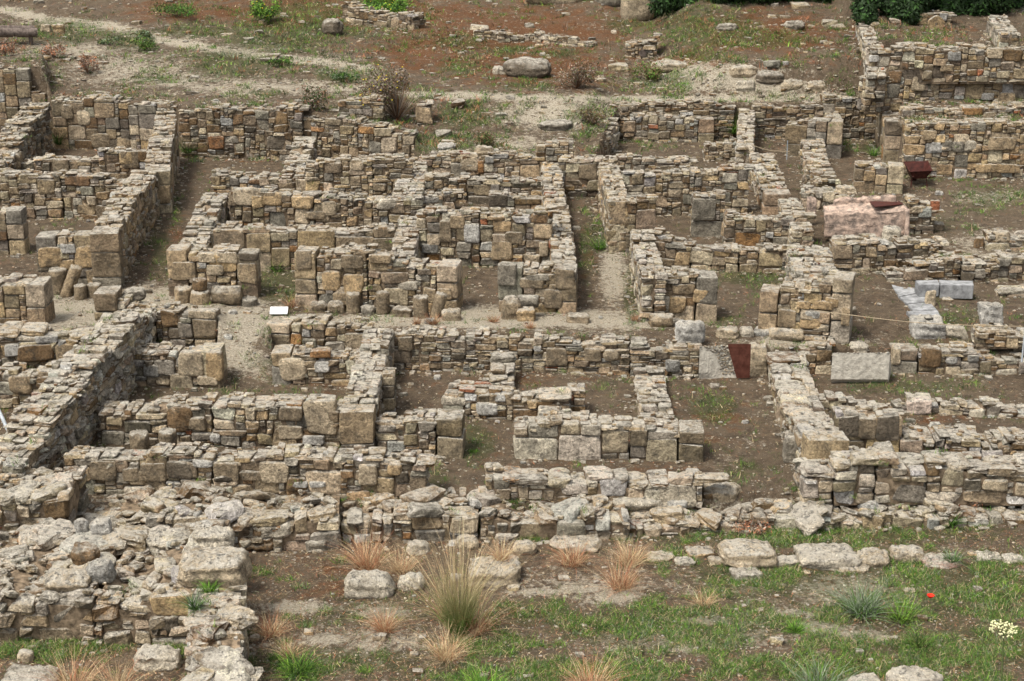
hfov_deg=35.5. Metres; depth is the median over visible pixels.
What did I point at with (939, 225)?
boulder
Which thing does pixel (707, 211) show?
ashlar wall
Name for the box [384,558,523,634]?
grass tuft
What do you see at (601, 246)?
weed clump
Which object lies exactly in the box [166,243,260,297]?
facade wall
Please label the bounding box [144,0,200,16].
bush
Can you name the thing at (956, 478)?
rubble wall
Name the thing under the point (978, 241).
stone block
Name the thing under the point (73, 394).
stone block
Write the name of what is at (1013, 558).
stone block
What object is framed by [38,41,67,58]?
bush
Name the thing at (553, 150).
rubble wall
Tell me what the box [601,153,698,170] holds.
rubble wall
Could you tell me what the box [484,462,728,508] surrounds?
rubble wall
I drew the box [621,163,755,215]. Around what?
rubble wall
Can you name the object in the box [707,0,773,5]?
pine tree
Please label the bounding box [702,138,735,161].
rubble wall
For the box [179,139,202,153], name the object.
weed clump
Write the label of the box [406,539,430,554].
boulder
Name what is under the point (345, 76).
bush
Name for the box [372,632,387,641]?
stone block
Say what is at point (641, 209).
ashlar wall
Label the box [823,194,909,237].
plastered basin
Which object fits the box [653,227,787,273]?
rubble wall
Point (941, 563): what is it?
stone block
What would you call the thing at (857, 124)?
retaining wall
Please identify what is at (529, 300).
stone block
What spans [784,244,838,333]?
rubble wall
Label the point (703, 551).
boulder
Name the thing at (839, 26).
stone block
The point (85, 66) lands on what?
bush
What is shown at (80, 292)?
column drum
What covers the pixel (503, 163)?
rubble wall
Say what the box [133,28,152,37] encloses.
bush
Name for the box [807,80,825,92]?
boulder
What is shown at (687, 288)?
facade wall
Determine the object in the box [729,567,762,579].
boulder
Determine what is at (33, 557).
rubble wall
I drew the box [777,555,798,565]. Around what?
boulder
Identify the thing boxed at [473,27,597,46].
rubble wall
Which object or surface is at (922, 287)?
marble beam
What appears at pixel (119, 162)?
rubble wall
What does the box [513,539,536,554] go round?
boulder
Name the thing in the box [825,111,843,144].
rubble wall
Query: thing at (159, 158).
ashlar wall
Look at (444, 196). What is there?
rubble wall
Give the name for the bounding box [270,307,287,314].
information panel
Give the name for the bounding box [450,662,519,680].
weed clump
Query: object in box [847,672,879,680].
boulder
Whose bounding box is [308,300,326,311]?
stone block
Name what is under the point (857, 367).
stone slab
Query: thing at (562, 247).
rubble wall
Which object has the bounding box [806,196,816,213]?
stone block
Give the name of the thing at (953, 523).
weed clump
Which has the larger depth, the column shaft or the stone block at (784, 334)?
the column shaft
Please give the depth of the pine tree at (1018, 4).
42.05 m
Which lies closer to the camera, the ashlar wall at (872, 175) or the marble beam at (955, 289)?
the marble beam at (955, 289)
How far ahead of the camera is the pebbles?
26.75 m
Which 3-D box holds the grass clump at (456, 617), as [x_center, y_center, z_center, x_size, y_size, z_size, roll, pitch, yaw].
[-0.649,2.784,18.544,2.483,1.501,2.195,0,18,0]
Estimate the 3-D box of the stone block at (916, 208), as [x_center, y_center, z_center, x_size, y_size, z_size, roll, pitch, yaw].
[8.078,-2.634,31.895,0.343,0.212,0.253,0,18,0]
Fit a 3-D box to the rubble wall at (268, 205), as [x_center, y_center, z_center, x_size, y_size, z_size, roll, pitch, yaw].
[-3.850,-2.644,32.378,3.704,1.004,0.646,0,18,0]
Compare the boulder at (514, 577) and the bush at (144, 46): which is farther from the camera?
the bush at (144, 46)
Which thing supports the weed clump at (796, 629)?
on the ground at (758, 460)
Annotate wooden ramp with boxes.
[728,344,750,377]
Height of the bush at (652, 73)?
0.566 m
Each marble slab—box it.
[892,285,915,298]
[900,294,924,305]
[906,310,939,317]
[908,303,936,310]
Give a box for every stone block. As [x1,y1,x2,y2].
[1,663,60,680]
[17,649,33,662]
[40,24,51,31]
[52,23,65,32]
[69,391,76,398]
[74,518,88,532]
[90,517,111,534]
[133,643,182,672]
[146,528,189,552]
[156,615,178,636]
[177,545,252,587]
[228,309,237,314]
[238,537,273,550]
[305,540,326,551]
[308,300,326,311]
[327,300,345,313]
[344,569,396,598]
[361,304,375,315]
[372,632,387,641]
[391,305,412,317]
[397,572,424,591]
[424,317,435,323]
[434,375,440,379]
[441,307,461,320]
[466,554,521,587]
[516,306,535,321]
[517,294,538,307]
[566,312,589,323]
[594,0,620,6]
[613,497,662,509]
[647,550,674,561]
[648,313,673,326]
[667,500,686,507]
[674,319,705,342]
[674,556,695,565]
[715,23,738,30]
[715,326,738,338]
[739,326,753,336]
[749,342,767,376]
[754,326,768,336]
[769,327,803,340]
[782,435,797,462]
[784,20,804,29]
[793,542,862,570]
[806,196,816,213]
[808,187,824,200]
[828,23,844,28]
[835,184,856,195]
[838,564,869,572]
[852,306,856,314]
[882,225,901,241]
[889,544,923,562]
[911,203,925,213]
[921,552,962,568]
[930,200,939,212]
[935,191,943,194]
[973,236,983,247]
[975,550,1001,560]
[993,230,1010,242]
[998,413,1006,418]
[1001,553,1023,563]
[1009,235,1022,247]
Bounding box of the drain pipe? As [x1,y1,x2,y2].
[639,49,645,56]
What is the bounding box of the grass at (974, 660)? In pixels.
[0,0,1023,680]
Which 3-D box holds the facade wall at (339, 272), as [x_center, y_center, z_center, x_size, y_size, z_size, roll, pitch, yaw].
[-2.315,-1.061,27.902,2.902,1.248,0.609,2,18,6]
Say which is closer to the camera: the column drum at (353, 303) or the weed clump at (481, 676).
the weed clump at (481, 676)
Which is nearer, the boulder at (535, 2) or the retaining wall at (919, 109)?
the retaining wall at (919, 109)
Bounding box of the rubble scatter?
[6,0,1020,680]
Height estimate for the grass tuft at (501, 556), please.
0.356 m
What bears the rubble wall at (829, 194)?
on the ground at (758, 460)
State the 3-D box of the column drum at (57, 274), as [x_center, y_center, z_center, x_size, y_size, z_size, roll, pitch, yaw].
[-8.171,-1.052,28.768,0.339,0.503,0.378,0,18,0]
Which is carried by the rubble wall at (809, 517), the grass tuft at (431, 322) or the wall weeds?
the wall weeds
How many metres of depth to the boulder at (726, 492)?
21.92 m
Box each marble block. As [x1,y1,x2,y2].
[86,558,116,584]
[909,314,945,338]
[924,290,935,305]
[945,323,968,339]
[977,301,1003,324]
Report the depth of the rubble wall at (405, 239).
29.34 m
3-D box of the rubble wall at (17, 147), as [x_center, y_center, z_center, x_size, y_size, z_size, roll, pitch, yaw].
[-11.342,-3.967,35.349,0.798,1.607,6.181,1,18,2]
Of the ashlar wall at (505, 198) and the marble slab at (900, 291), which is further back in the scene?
the ashlar wall at (505, 198)
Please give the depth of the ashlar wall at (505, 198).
33.18 m
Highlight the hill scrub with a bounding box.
[0,0,1023,153]
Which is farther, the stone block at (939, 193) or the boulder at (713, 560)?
the stone block at (939, 193)
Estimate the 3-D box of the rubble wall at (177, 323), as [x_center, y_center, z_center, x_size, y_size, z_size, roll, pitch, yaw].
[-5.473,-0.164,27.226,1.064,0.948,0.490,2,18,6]
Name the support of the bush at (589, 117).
on the ground at (758, 460)
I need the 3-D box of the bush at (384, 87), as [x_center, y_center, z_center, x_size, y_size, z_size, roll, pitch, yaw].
[-2.848,-5.825,37.668,1.865,1.299,1.922,16,24,39]
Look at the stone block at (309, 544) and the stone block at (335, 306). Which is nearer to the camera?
the stone block at (309, 544)
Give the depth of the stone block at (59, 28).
45.93 m
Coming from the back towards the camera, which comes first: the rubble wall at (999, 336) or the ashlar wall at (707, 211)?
the ashlar wall at (707, 211)
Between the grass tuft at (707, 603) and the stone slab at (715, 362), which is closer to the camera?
the grass tuft at (707, 603)
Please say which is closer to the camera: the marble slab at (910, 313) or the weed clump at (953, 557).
the weed clump at (953, 557)
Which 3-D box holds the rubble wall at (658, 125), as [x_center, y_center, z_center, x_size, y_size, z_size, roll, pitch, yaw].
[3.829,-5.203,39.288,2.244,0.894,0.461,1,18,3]
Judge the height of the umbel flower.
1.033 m
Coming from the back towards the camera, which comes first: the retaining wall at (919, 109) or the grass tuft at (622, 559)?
the retaining wall at (919, 109)
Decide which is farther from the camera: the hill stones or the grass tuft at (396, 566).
the hill stones
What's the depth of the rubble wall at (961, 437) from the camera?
22.95 m
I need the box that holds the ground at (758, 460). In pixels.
[0,0,1023,680]
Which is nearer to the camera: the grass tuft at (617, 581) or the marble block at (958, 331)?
the grass tuft at (617, 581)
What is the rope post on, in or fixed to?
on the ground at (758, 460)
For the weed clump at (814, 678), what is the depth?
17.72 m
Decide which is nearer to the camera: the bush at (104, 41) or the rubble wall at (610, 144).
the rubble wall at (610, 144)
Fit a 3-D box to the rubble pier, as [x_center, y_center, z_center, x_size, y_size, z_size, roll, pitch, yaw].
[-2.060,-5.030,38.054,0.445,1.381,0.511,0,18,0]
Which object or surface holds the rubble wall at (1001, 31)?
on the ground at (758, 460)
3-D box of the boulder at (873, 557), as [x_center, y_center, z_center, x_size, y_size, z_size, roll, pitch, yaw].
[4.656,2.823,20.686,0.462,0.235,0.376,0,18,0]
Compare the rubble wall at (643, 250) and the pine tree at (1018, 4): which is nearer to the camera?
the rubble wall at (643, 250)
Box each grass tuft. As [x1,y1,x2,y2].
[11,634,162,680]
[74,654,163,680]
[249,604,302,646]
[260,632,323,665]
[276,291,305,309]
[306,525,421,590]
[342,600,418,650]
[368,542,432,578]
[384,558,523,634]
[400,619,502,670]
[408,317,422,324]
[413,589,536,644]
[423,311,441,324]
[474,531,526,566]
[487,313,501,322]
[523,320,535,329]
[528,532,603,577]
[548,644,644,680]
[579,532,667,568]
[581,551,663,603]
[630,314,640,320]
[672,583,727,609]
[724,515,776,534]
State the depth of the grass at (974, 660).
19.84 m
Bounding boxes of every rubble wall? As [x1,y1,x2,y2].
[0,102,53,169]
[0,166,13,191]
[0,168,128,219]
[0,308,158,477]
[0,321,95,368]
[0,360,56,408]
[0,465,89,539]
[0,515,232,645]
[20,153,99,173]
[63,441,436,500]
[82,476,342,551]
[89,170,159,287]
[98,146,146,178]
[98,391,343,448]
[118,294,162,328]
[133,341,227,387]
[156,301,220,349]
[178,192,230,247]
[180,579,263,680]
[211,167,306,192]
[228,185,412,228]
[267,311,372,349]
[271,342,359,385]
[281,136,317,189]
[304,152,417,197]
[338,93,384,119]
[339,328,394,448]
[341,1,425,29]
[341,482,629,542]
[375,407,465,458]
[391,161,427,215]
[391,215,420,258]
[416,203,558,266]
[418,147,540,178]
[423,188,463,209]
[424,171,541,203]
[441,380,540,419]
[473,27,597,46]
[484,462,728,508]
[489,349,515,386]
[535,136,573,161]
[537,386,572,415]
[539,160,575,262]
[566,383,585,411]
[597,162,629,251]
[600,117,619,154]
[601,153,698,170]
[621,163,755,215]
[622,110,713,141]
[625,33,662,59]
[629,229,667,321]
[629,496,1023,536]
[633,365,677,421]
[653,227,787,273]
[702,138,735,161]
[721,209,816,245]
[735,108,755,163]
[748,152,790,214]
[765,350,849,458]
[777,198,813,247]
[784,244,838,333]
[793,441,1023,505]
[797,336,835,373]
[798,138,840,188]
[800,185,853,208]
[819,390,1023,417]
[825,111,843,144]
[829,233,948,272]
[855,18,886,98]
[881,249,1023,281]
[889,341,1023,374]
[899,422,1023,456]
[902,194,943,234]
[971,322,1023,348]
[983,228,1023,251]
[986,14,1020,46]
[994,285,1023,296]
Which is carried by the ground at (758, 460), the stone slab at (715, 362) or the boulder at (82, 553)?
the stone slab at (715, 362)
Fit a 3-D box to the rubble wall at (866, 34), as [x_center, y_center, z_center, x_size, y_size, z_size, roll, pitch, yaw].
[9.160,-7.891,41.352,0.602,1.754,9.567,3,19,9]
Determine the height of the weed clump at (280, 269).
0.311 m
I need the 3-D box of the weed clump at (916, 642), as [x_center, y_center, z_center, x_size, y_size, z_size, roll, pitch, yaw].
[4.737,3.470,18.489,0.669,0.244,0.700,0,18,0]
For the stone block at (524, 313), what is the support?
on the ground at (758, 460)
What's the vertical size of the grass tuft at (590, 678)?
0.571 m
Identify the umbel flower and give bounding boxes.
[989,619,1017,680]
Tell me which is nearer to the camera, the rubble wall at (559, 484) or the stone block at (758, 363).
the rubble wall at (559, 484)
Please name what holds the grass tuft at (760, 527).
on the ground at (758, 460)
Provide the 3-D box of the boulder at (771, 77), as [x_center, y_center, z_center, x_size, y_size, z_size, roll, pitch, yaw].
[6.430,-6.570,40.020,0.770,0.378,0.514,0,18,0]
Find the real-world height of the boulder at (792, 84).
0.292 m
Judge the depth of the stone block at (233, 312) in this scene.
27.55 m
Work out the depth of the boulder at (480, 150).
35.65 m
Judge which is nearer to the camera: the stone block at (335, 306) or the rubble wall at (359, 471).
the rubble wall at (359, 471)
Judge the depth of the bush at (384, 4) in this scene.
47.18 m
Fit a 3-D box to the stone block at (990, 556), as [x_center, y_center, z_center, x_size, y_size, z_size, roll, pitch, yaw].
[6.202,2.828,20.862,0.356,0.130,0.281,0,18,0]
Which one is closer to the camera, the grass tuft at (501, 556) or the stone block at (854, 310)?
the grass tuft at (501, 556)
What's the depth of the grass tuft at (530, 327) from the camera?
26.46 m
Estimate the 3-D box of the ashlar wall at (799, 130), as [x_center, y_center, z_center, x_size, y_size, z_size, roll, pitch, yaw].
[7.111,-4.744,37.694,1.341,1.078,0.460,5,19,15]
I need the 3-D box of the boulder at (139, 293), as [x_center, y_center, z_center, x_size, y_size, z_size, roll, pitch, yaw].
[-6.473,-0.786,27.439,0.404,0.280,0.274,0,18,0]
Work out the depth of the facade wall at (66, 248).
28.78 m
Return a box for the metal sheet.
[869,200,902,206]
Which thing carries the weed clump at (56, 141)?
on the ground at (758, 460)
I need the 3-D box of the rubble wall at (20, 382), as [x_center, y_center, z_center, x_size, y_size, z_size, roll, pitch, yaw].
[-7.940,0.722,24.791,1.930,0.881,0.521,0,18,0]
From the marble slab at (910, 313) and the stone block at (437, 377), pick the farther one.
the marble slab at (910, 313)
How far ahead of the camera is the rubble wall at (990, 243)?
30.95 m
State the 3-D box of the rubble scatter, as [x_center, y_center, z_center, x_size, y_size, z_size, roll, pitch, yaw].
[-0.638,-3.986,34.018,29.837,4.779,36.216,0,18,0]
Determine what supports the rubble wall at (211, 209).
on the ground at (758, 460)
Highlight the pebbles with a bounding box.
[0,0,1023,680]
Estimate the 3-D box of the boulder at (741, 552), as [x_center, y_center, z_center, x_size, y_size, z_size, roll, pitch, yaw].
[3.043,2.778,20.700,0.761,0.306,0.589,0,18,0]
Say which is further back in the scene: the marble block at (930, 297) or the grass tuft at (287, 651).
the marble block at (930, 297)
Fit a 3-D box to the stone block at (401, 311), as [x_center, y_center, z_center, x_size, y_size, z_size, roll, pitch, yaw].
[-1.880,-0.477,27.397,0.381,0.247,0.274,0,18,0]
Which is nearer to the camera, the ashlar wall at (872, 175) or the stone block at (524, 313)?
the stone block at (524, 313)
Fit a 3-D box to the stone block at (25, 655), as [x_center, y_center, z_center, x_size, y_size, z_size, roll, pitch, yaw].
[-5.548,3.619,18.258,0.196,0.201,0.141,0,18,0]
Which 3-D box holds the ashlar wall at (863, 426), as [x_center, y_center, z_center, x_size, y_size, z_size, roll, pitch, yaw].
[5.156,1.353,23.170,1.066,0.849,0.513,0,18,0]
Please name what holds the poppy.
on the ground at (758, 460)
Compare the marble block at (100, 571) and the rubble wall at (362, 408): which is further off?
the rubble wall at (362, 408)
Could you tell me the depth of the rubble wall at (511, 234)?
29.91 m
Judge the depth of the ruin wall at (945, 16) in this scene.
40.26 m
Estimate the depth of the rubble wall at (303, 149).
35.74 m
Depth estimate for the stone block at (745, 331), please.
26.52 m
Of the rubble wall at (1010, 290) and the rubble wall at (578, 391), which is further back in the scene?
the rubble wall at (1010, 290)
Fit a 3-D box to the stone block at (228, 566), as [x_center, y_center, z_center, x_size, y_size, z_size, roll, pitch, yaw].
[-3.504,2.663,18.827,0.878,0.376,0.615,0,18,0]
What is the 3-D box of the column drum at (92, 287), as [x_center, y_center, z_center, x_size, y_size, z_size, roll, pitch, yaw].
[-7.431,-0.873,28.490,0.271,0.316,0.263,0,18,0]
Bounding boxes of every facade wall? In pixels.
[35,228,92,283]
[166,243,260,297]
[294,242,462,311]
[498,260,577,313]
[640,266,717,321]
[758,271,855,343]
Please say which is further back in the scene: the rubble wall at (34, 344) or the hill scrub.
the hill scrub
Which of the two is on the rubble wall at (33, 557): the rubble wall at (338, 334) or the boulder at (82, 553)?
the boulder at (82, 553)
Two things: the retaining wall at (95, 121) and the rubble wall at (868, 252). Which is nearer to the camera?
the rubble wall at (868, 252)
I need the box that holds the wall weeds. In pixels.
[10,99,993,633]
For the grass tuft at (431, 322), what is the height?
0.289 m
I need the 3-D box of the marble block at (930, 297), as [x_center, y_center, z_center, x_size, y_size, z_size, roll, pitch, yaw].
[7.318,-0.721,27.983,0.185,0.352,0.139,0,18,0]
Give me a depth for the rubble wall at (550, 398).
24.11 m
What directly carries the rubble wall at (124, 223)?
on the ground at (758, 460)
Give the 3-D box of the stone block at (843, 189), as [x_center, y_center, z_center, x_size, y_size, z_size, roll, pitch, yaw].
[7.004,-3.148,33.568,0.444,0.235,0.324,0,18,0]
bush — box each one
[0,35,17,56]
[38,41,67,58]
[72,53,100,72]
[97,34,121,44]
[130,36,159,51]
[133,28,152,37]
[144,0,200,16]
[249,0,282,23]
[267,55,292,66]
[298,82,330,111]
[330,71,363,82]
[354,64,427,119]
[361,0,414,13]
[474,130,508,148]
[553,59,601,89]
[576,105,608,124]
[625,57,664,80]
[958,501,983,507]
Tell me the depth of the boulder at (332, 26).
45.29 m
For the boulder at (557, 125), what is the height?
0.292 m
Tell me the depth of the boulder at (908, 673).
17.64 m
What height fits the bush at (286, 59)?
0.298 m
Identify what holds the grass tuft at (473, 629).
on the ground at (758, 460)
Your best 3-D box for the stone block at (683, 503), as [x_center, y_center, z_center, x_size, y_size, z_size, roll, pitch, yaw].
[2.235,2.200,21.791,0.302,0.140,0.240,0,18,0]
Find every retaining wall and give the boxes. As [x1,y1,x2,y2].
[51,93,177,149]
[178,102,310,160]
[303,114,419,158]
[394,323,701,377]
[558,154,602,196]
[620,98,735,139]
[751,100,823,138]
[820,91,877,139]
[857,75,1023,112]
[865,42,1023,83]
[898,102,1023,126]
[901,116,1023,179]
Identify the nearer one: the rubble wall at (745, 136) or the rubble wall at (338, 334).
the rubble wall at (338, 334)
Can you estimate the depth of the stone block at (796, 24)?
43.27 m
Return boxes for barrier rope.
[814,310,1022,326]
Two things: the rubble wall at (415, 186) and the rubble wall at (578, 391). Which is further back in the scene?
the rubble wall at (415, 186)
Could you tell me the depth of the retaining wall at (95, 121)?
38.26 m
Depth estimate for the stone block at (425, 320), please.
26.82 m
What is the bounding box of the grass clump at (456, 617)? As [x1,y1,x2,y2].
[362,502,556,635]
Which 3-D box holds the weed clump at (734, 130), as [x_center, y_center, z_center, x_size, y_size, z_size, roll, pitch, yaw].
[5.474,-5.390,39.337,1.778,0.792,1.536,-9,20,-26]
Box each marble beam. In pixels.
[914,280,939,296]
[939,280,973,298]
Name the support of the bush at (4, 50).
on the ground at (758, 460)
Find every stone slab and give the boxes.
[699,345,735,378]
[831,352,890,382]
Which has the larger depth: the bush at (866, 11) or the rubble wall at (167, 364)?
the bush at (866, 11)
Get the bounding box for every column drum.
[48,266,66,294]
[74,283,87,299]
[86,282,100,298]
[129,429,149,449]
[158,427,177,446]
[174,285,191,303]
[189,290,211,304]
[192,277,206,291]
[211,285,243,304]
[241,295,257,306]
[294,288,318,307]
[346,291,360,313]
[376,290,389,314]
[413,294,428,318]
[429,291,447,317]
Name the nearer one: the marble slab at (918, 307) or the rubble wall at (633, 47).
the marble slab at (918, 307)
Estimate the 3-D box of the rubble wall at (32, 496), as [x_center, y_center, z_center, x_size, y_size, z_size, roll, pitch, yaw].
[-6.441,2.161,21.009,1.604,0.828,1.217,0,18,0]
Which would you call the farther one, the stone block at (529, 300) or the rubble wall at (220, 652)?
the stone block at (529, 300)
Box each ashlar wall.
[0,64,32,132]
[0,206,29,254]
[0,272,54,323]
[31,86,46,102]
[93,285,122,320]
[144,137,175,213]
[152,109,179,179]
[213,221,395,271]
[488,189,542,210]
[513,408,703,461]
[608,192,657,252]
[690,188,725,236]
[785,116,843,158]
[831,404,904,451]
[852,160,903,193]
[875,111,901,162]
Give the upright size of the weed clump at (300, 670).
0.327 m
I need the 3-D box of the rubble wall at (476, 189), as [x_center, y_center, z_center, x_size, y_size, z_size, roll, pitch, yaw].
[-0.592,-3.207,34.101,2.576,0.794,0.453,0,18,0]
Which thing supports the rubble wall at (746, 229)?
on the ground at (758, 460)
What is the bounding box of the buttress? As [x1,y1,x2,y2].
[382,367,396,411]
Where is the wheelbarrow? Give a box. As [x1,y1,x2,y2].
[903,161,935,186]
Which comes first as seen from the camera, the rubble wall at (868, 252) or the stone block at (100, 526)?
the stone block at (100, 526)
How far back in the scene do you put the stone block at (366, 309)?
27.58 m
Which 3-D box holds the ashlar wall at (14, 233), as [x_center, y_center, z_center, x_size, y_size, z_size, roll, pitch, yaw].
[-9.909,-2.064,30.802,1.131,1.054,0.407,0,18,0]
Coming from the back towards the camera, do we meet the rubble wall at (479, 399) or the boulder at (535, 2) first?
the boulder at (535, 2)
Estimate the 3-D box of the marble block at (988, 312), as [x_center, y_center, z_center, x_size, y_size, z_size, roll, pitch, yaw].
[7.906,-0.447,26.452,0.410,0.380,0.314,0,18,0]
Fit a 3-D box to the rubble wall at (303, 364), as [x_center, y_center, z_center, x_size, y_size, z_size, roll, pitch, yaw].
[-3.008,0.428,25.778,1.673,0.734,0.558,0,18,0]
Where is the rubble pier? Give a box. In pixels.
[416,99,433,125]
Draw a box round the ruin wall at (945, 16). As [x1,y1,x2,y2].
[917,10,956,25]
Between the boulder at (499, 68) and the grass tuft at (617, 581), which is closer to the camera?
the grass tuft at (617, 581)
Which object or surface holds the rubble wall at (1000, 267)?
on the ground at (758, 460)
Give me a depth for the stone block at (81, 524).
19.97 m
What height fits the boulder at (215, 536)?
0.288 m
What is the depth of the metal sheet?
31.63 m
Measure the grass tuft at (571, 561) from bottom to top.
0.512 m
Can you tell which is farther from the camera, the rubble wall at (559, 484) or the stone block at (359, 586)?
the rubble wall at (559, 484)
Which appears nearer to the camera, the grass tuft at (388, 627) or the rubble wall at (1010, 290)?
the grass tuft at (388, 627)
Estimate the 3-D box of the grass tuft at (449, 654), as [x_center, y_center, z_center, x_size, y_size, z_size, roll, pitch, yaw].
[-0.673,3.439,18.305,1.429,0.515,1.370,0,18,0]
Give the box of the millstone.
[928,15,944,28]
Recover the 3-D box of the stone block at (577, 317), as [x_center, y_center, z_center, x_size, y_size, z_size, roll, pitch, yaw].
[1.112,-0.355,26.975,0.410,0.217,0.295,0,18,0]
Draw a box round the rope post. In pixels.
[1021,336,1023,361]
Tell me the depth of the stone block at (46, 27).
46.13 m
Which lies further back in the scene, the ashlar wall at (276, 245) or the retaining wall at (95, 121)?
the retaining wall at (95, 121)
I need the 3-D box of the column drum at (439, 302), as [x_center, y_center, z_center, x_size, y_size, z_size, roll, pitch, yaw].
[-1.252,-0.595,27.316,0.332,0.487,0.210,-7,19,-20]
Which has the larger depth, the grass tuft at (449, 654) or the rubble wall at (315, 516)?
the rubble wall at (315, 516)
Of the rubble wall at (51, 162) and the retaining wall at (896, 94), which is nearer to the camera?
the rubble wall at (51, 162)
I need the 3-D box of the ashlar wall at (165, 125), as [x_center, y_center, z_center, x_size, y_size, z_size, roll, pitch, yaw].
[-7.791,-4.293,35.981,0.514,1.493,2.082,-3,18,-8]
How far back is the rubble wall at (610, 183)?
31.67 m
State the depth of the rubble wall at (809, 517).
21.68 m
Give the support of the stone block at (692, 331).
on the ground at (758, 460)
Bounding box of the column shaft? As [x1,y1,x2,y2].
[60,264,81,297]
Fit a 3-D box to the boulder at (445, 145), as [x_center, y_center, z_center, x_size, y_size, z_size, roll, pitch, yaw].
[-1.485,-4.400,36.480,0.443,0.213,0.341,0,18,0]
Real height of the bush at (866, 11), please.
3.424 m
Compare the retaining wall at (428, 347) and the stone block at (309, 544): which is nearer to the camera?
the stone block at (309, 544)
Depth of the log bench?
43.38 m
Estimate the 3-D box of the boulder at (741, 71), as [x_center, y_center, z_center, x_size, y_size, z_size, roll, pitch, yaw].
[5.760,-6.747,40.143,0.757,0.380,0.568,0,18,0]
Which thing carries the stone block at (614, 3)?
on the ground at (758, 460)
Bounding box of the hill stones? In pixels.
[3,0,1020,147]
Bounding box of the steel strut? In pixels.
[0,410,6,428]
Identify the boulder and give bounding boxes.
[43,567,91,591]
[71,541,100,565]
[123,286,145,300]
[192,525,234,546]
[248,517,293,539]
[321,18,343,35]
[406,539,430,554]
[438,142,455,149]
[455,533,478,549]
[474,145,493,155]
[492,65,505,74]
[501,295,520,319]
[502,56,551,77]
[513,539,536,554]
[525,0,583,4]
[538,119,572,130]
[549,533,602,553]
[620,0,654,20]
[650,59,686,72]
[684,545,714,557]
[702,481,742,502]
[707,556,721,564]
[717,538,778,568]
[729,64,756,77]
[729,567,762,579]
[735,80,754,91]
[755,70,783,84]
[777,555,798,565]
[781,79,803,89]
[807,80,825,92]
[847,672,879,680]
[849,340,868,352]
[857,547,889,567]
[885,665,943,680]
[933,221,944,230]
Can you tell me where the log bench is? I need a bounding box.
[0,25,37,44]
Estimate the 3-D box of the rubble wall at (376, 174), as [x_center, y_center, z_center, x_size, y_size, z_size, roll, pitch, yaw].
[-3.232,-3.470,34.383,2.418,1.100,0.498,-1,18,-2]
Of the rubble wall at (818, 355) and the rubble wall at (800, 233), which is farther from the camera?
the rubble wall at (800, 233)
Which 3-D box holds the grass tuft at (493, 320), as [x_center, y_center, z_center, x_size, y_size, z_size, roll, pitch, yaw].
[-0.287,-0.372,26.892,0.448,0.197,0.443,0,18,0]
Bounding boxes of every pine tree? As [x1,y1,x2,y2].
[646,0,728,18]
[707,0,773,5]
[770,0,833,3]
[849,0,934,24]
[926,0,970,16]
[932,0,1013,16]
[1010,0,1023,8]
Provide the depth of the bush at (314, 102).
37.42 m
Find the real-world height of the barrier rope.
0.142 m
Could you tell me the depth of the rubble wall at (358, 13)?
46.16 m
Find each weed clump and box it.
[51,121,68,145]
[165,587,220,616]
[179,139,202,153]
[192,579,227,593]
[264,643,334,680]
[267,263,291,271]
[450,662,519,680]
[581,233,609,250]
[717,117,761,133]
[772,615,817,636]
[773,648,866,680]
[815,569,931,627]
[858,145,880,155]
[871,594,931,635]
[895,626,944,657]
[932,546,974,566]
[935,510,968,526]
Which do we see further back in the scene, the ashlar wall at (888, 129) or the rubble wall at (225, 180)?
the ashlar wall at (888, 129)
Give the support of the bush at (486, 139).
on the ground at (758, 460)
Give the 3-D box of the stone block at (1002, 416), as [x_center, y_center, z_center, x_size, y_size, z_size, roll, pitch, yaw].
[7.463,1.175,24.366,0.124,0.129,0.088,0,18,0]
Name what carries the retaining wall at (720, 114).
on the ground at (758, 460)
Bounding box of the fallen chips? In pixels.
[0,4,1023,677]
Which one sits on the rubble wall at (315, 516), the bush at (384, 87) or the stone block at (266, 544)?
the stone block at (266, 544)
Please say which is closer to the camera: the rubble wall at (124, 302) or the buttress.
the buttress
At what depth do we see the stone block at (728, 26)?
43.32 m
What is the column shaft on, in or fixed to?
on the ground at (758, 460)
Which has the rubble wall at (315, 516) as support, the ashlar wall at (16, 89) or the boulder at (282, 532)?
the boulder at (282, 532)
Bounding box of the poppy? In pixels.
[927,593,933,610]
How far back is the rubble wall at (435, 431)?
22.97 m
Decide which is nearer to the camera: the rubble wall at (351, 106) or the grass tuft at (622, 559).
the grass tuft at (622, 559)

